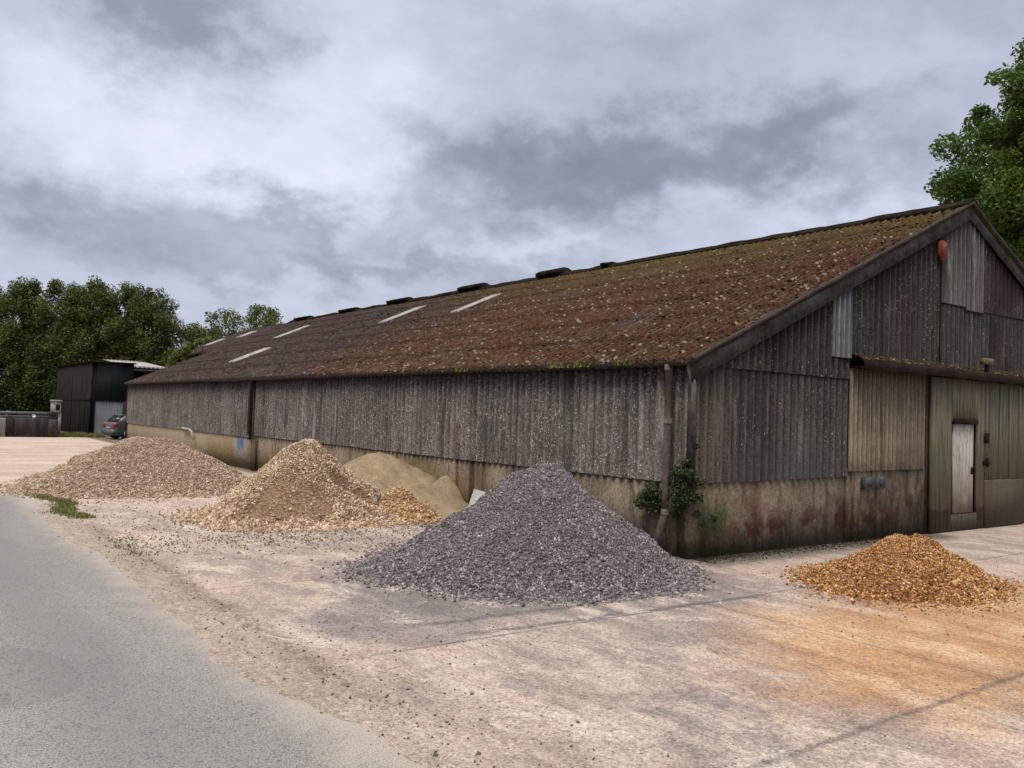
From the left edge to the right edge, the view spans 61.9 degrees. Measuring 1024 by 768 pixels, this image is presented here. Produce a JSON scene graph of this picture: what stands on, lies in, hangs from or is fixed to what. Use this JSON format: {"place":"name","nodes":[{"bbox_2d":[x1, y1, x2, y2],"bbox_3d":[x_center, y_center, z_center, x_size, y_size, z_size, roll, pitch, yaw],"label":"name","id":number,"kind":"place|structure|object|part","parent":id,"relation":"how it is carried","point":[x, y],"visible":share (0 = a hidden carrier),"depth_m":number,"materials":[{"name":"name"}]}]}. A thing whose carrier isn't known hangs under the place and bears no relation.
{"place":"outdoors","nodes":[
{"label":"outdoors","id":0,"kind":"place"},
{"bbox_2d":[23,492,104,518],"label":"verge grass","id":1,"kind":"structure","parent":0,"point":[66,507],"depth_m":15.70,"materials":[{"name":"green plant"}]},
{"bbox_2d":[0,492,426,767],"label":"road","id":2,"kind":"structure","parent":0,"point":[102,665],"depth_m":5.89,"materials":[{"name":"grey asphalt"}]},
{"bbox_2d":[0,423,1023,767],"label":"ground","id":3,"kind":"structure","parent":0,"point":[848,687],"depth_m":7.20,"materials":[{"name":"concrete"}]},
{"bbox_2d":[0,418,5,436],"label":"concrete block","id":4,"kind":"structure","parent":3,"relation":"on","point":[2,426],"depth_m":43.44,"materials":[{"name":"grey concrete"}]},
{"bbox_2d":[0,285,9,376],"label":"broadleaf tree","id":5,"kind":"object","parent":3,"relation":"on","point":[1,292],"visible":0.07,"depth_m":70.41,"materials":[{"name":"green plant"}]},
{"bbox_2d":[5,416,13,436],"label":"gate post","id":6,"kind":"object","parent":3,"relation":"on","point":[9,424],"visible":1,"depth_m":43.62,"materials":[{"name":"brown wood"}]},
{"bbox_2d":[13,418,38,436],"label":"concrete block","id":7,"kind":"structure","parent":3,"relation":"on","point":[25,427],"depth_m":44.06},
{"bbox_2d":[0,275,52,414],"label":"broadleaf tree","id":8,"kind":"object","parent":3,"relation":"on","point":[14,304],"visible":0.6,"depth_m":68.50,"materials":[{"name":"green plant"}]},
{"bbox_2d":[0,372,55,415],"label":"hedge","id":9,"kind":"object","parent":3,"relation":"on","point":[8,396],"visible":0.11,"depth_m":67.92,"materials":[{"name":"green plant"}]},
{"bbox_2d":[0,411,57,419],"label":"metal fence","id":10,"kind":"object","parent":3,"relation":"on","point":[28,416],"visible":0.63,"depth_m":44.98,"materials":[{"name":"grey metal"}]},
{"bbox_2d":[38,418,47,436],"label":"concrete block","id":11,"kind":"structure","parent":3,"relation":"on","point":[43,428],"depth_m":44.52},
{"bbox_2d":[47,419,57,436],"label":"concrete block","id":12,"kind":"structure","parent":3,"relation":"on","point":[52,427],"depth_m":44.79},
{"bbox_2d":[19,277,93,415],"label":"broadleaf tree","id":13,"kind":"object","parent":3,"relation":"on","point":[42,353],"visible":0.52,"depth_m":68.29,"materials":[{"name":"green plant"}]},
{"bbox_2d":[50,400,62,432],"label":"meter box","id":14,"kind":"object","parent":3,"relation":"on","point":[55,405],"visible":0.95,"depth_m":45.55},
{"bbox_2d":[58,431,105,437],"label":"long grass","id":15,"kind":"structure","parent":3,"relation":"on","point":[73,434],"depth_m":46.12,"materials":[{"name":"green plant"}]},
{"bbox_2d":[50,275,121,399],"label":"broadleaf tree","id":16,"kind":"object","parent":3,"relation":"on","point":[93,295],"visible":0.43,"depth_m":68.16,"materials":[{"name":"green plant"}]},
{"bbox_2d":[56,361,154,436],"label":"black shed","id":17,"kind":"structure","parent":3,"relation":"on","point":[92,395],"depth_m":48.34,"materials":[{"name":"black metal"}]},
{"bbox_2d":[103,359,165,370],"bbox_3d":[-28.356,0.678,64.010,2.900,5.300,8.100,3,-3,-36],"label":"roof","id":18,"kind":"structure","parent":17,"relation":"attached to","point":[143,364],"depth_m":63.84,"materials":[{"name":"white metal"}]},
{"bbox_2d":[101,414,125,438],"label":"parked car","id":19,"kind":"object","parent":3,"relation":"on","point":[114,426],"visible":0.26,"depth_m":44.51,"materials":[{"name":"silver metal"}]},
{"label":"rear window","id":20,"kind":"part","parent":19,"relation":"part of","materials":[{"name":"black glass"}]},
{"bbox_2d":[0,436,247,501],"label":"gravel heap","id":21,"kind":"object","parent":3,"relation":"on","point":[138,467],"visible":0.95,"depth_m":19.44,"materials":[{"name":"beige gravel"}]},
{"bbox_2d":[93,281,154,368],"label":"broadleaf tree","id":22,"kind":"object","parent":3,"relation":"on","point":[112,338],"visible":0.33,"depth_m":68.46,"materials":[{"name":"green plant"}]},
{"bbox_2d":[113,286,180,369],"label":"broadleaf tree","id":23,"kind":"object","parent":3,"relation":"on","point":[160,320],"visible":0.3,"depth_m":68.56,"materials":[{"name":"green plant"}]},
{"bbox_2d":[44,499,285,556],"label":"weed tufts","id":24,"kind":"object","parent":3,"relation":"on","point":[140,553],"visible":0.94,"depth_m":12.12,"materials":[{"name":"green plant"}]},
{"bbox_2d":[165,337,212,367],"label":"buddleia bush","id":25,"kind":"object","parent":3,"relation":"on","point":[180,354],"visible":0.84,"depth_m":43.90,"materials":[{"name":"green plant"}]},
{"bbox_2d":[162,319,219,364],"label":"round tree","id":26,"kind":"object","parent":3,"relation":"on","point":[187,333],"visible":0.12,"depth_m":71.63,"materials":[{"name":"green plant"}]},
{"bbox_2d":[192,308,259,345],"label":"round tree","id":27,"kind":"object","parent":3,"relation":"on","point":[215,316],"visible":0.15,"depth_m":73.00,"materials":[{"name":"green plant"}]},
{"bbox_2d":[187,323,285,357],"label":"barn extension","id":28,"kind":"object","parent":3,"relation":"on","point":[228,340],"visible":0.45,"depth_m":46.26,"materials":[{"name":"metal"}]},
{"bbox_2d":[227,303,283,334],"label":"round tree","id":29,"kind":"object","parent":3,"relation":"on","point":[269,317],"visible":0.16,"depth_m":73.73,"materials":[{"name":"green plant"}]},
{"bbox_2d":[155,438,421,534],"bbox_3d":[-3.946,1.769,16.122,5.196,1.507,5.168,3,-3,-36],"label":"stone heap","id":30,"kind":"object","parent":3,"relation":"on","point":[304,485],"visible":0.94,"depth_m":14.87,"materials":[{"name":"beige gravel"}]},
{"bbox_2d":[343,451,468,520],"bbox_3d":[-3.483,1.984,17.498,3.377,1.180,6.142,3,-3,-36],"label":"sand heap","id":31,"kind":"object","parent":3,"relation":"on","point":[384,472],"visible":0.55,"depth_m":17.23,"materials":[{"name":"beige sand"}]},
{"bbox_2d":[379,486,444,523],"bbox_3d":[-2.090,2.256,16.195,2.041,0.627,2.311,3,-3,-36],"label":"rubble heap","id":32,"kind":"object","parent":3,"relation":"on","point":[403,505],"visible":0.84,"depth_m":15.78,"materials":[{"name":"gravel"}]},
{"bbox_2d":[430,475,463,500],"bbox_3d":[-1.615,2.202,16.924,1.041,0.764,1.656,3,-3,-36],"label":"sand heap","id":33,"kind":"object","parent":3,"relation":"on","point":[444,487],"visible":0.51,"depth_m":16.92,"materials":[{"name":"beige sand"}]},
{"bbox_2d":[468,489,484,506],"bbox_3d":[-0.587,2.252,15.279,0.546,0.722,0.301,1,-2,13],"label":"concrete slab","id":34,"kind":"object","parent":3,"relation":"on","point":[476,494],"depth_m":15.36,"materials":[{"name":"grey concrete"}]},
{"bbox_2d":[317,462,734,607],"bbox_3d":[0.014,1.747,11.314,5.130,1.471,5.285,3,-3,-36],"label":"slate heap","id":35,"kind":"object","parent":3,"relation":"on","point":[552,532],"visible":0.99,"depth_m":10.19,"materials":[{"name":"gravel"}]},
{"bbox_2d":[53,510,998,767],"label":"pebbles","id":36,"kind":"object","parent":3,"relation":"on","point":[435,754],"visible":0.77,"depth_m":6.83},
{"bbox_2d":[57,495,1023,644],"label":"tan grit","id":37,"kind":"object","parent":3,"relation":"on","point":[386,533],"visible":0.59,"depth_m":12.99,"materials":[{"name":"beige gravel"}]},
{"bbox_2d":[124,198,1023,559],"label":"barn","id":38,"kind":"structure","parent":3,"relation":"on","point":[798,386],"depth_m":16.18,"materials":[{"name":"concrete"}]},
{"bbox_2d":[454,359,634,371],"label":"gutter weeds","id":39,"kind":"object","parent":38,"relation":"on","point":[562,365],"visible":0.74,"depth_m":14.03,"materials":[{"name":"green plant"}]},
{"bbox_2d":[861,477,874,488],"bbox_3d":[6.190,1.720,14.835,0.300,0.210,0.108,3,-3,-36],"label":"socket box","id":40,"kind":"object","parent":38,"relation":"attached to","point":[867,482],"visible":1,"depth_m":14.78,"materials":[{"name":"grey plastic"}]},
{"bbox_2d":[874,476,885,488],"bbox_3d":[6.479,1.737,15.049,0.300,0.210,0.108,3,-3,-36],"label":"socket box","id":41,"kind":"object","parent":38,"relation":"attached to","point":[880,482],"visible":0.99,"depth_m":15.00,"materials":[{"name":"grey plastic"}]},
{"bbox_2d":[936,240,947,361],"bbox_3d":[8.210,-1.580,16.323,0.240,2.321,0.105,3,-3,-36],"label":"alarm box","id":42,"kind":"object","parent":38,"relation":"attached to","point":[942,252],"visible":1,"depth_m":16.32,"materials":[{"name":"red plastic"}]},
{"bbox_2d":[927,376,984,532],"bbox_3d":[8.732,1.379,16.741,2.094,2.950,0.063,3,-3,-36],"label":"sliding door","id":43,"kind":"structure","parent":38,"relation":"in","point":[950,399],"depth_m":16.48,"materials":[{"name":"beige metal"}]},
{"bbox_2d":[951,424,973,513],"bbox_3d":[8.902,1.667,16.857,0.793,1.745,0.075,3,-3,-36],"label":"wicket door","id":44,"kind":"structure","parent":38,"relation":"in","point":[962,434],"depth_m":16.83,"materials":[{"name":"white paint"}]},
{"bbox_2d":[980,358,994,370],"bbox_3d":[9.533,-0.383,17.132,0.340,0.250,0.120,3,-3,-36],"label":"floodlight","id":45,"kind":"object","parent":38,"relation":"attached to","point":[986,362],"visible":1,"depth_m":17.09,"materials":[{"name":"beige metal"}]},
{"bbox_2d":[983,382,1023,526],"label":"sliding door","id":46,"kind":"structure","parent":38,"relation":"in","point":[1004,403],"depth_m":17.82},
{"bbox_2d":[632,444,718,554],"bbox_3d":[2.336,1.682,12.411,1.305,1.667,0.731,1,-2,21],"label":"ivy plant","id":47,"kind":"object","parent":3,"relation":"on","point":[647,498],"visible":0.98,"depth_m":12.23,"materials":[{"name":"green plant"}]},
{"bbox_2d":[693,535,931,563],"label":"leaf litter","id":48,"kind":"object","parent":3,"relation":"on","point":[732,556],"visible":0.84,"depth_m":13.14,"materials":[{"name":"brown plant"}]},
{"bbox_2d":[762,533,1023,612],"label":"chipping heap","id":49,"kind":"object","parent":3,"relation":"on","point":[914,569],"visible":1,"depth_m":10.33,"materials":[{"name":"orange gravel"}]},
{"bbox_2d":[923,37,1023,264],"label":"chestnut tree","id":50,"kind":"object","parent":3,"relation":"on","point":[996,191],"visible":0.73,"depth_m":34.75,"materials":[{"name":"green plant"}]},
{"bbox_2d":[0,0,1023,384],"label":"sky","id":51,"kind":"structure","parent":0,"point":[299,158],"materials":[{"name":"grey"}]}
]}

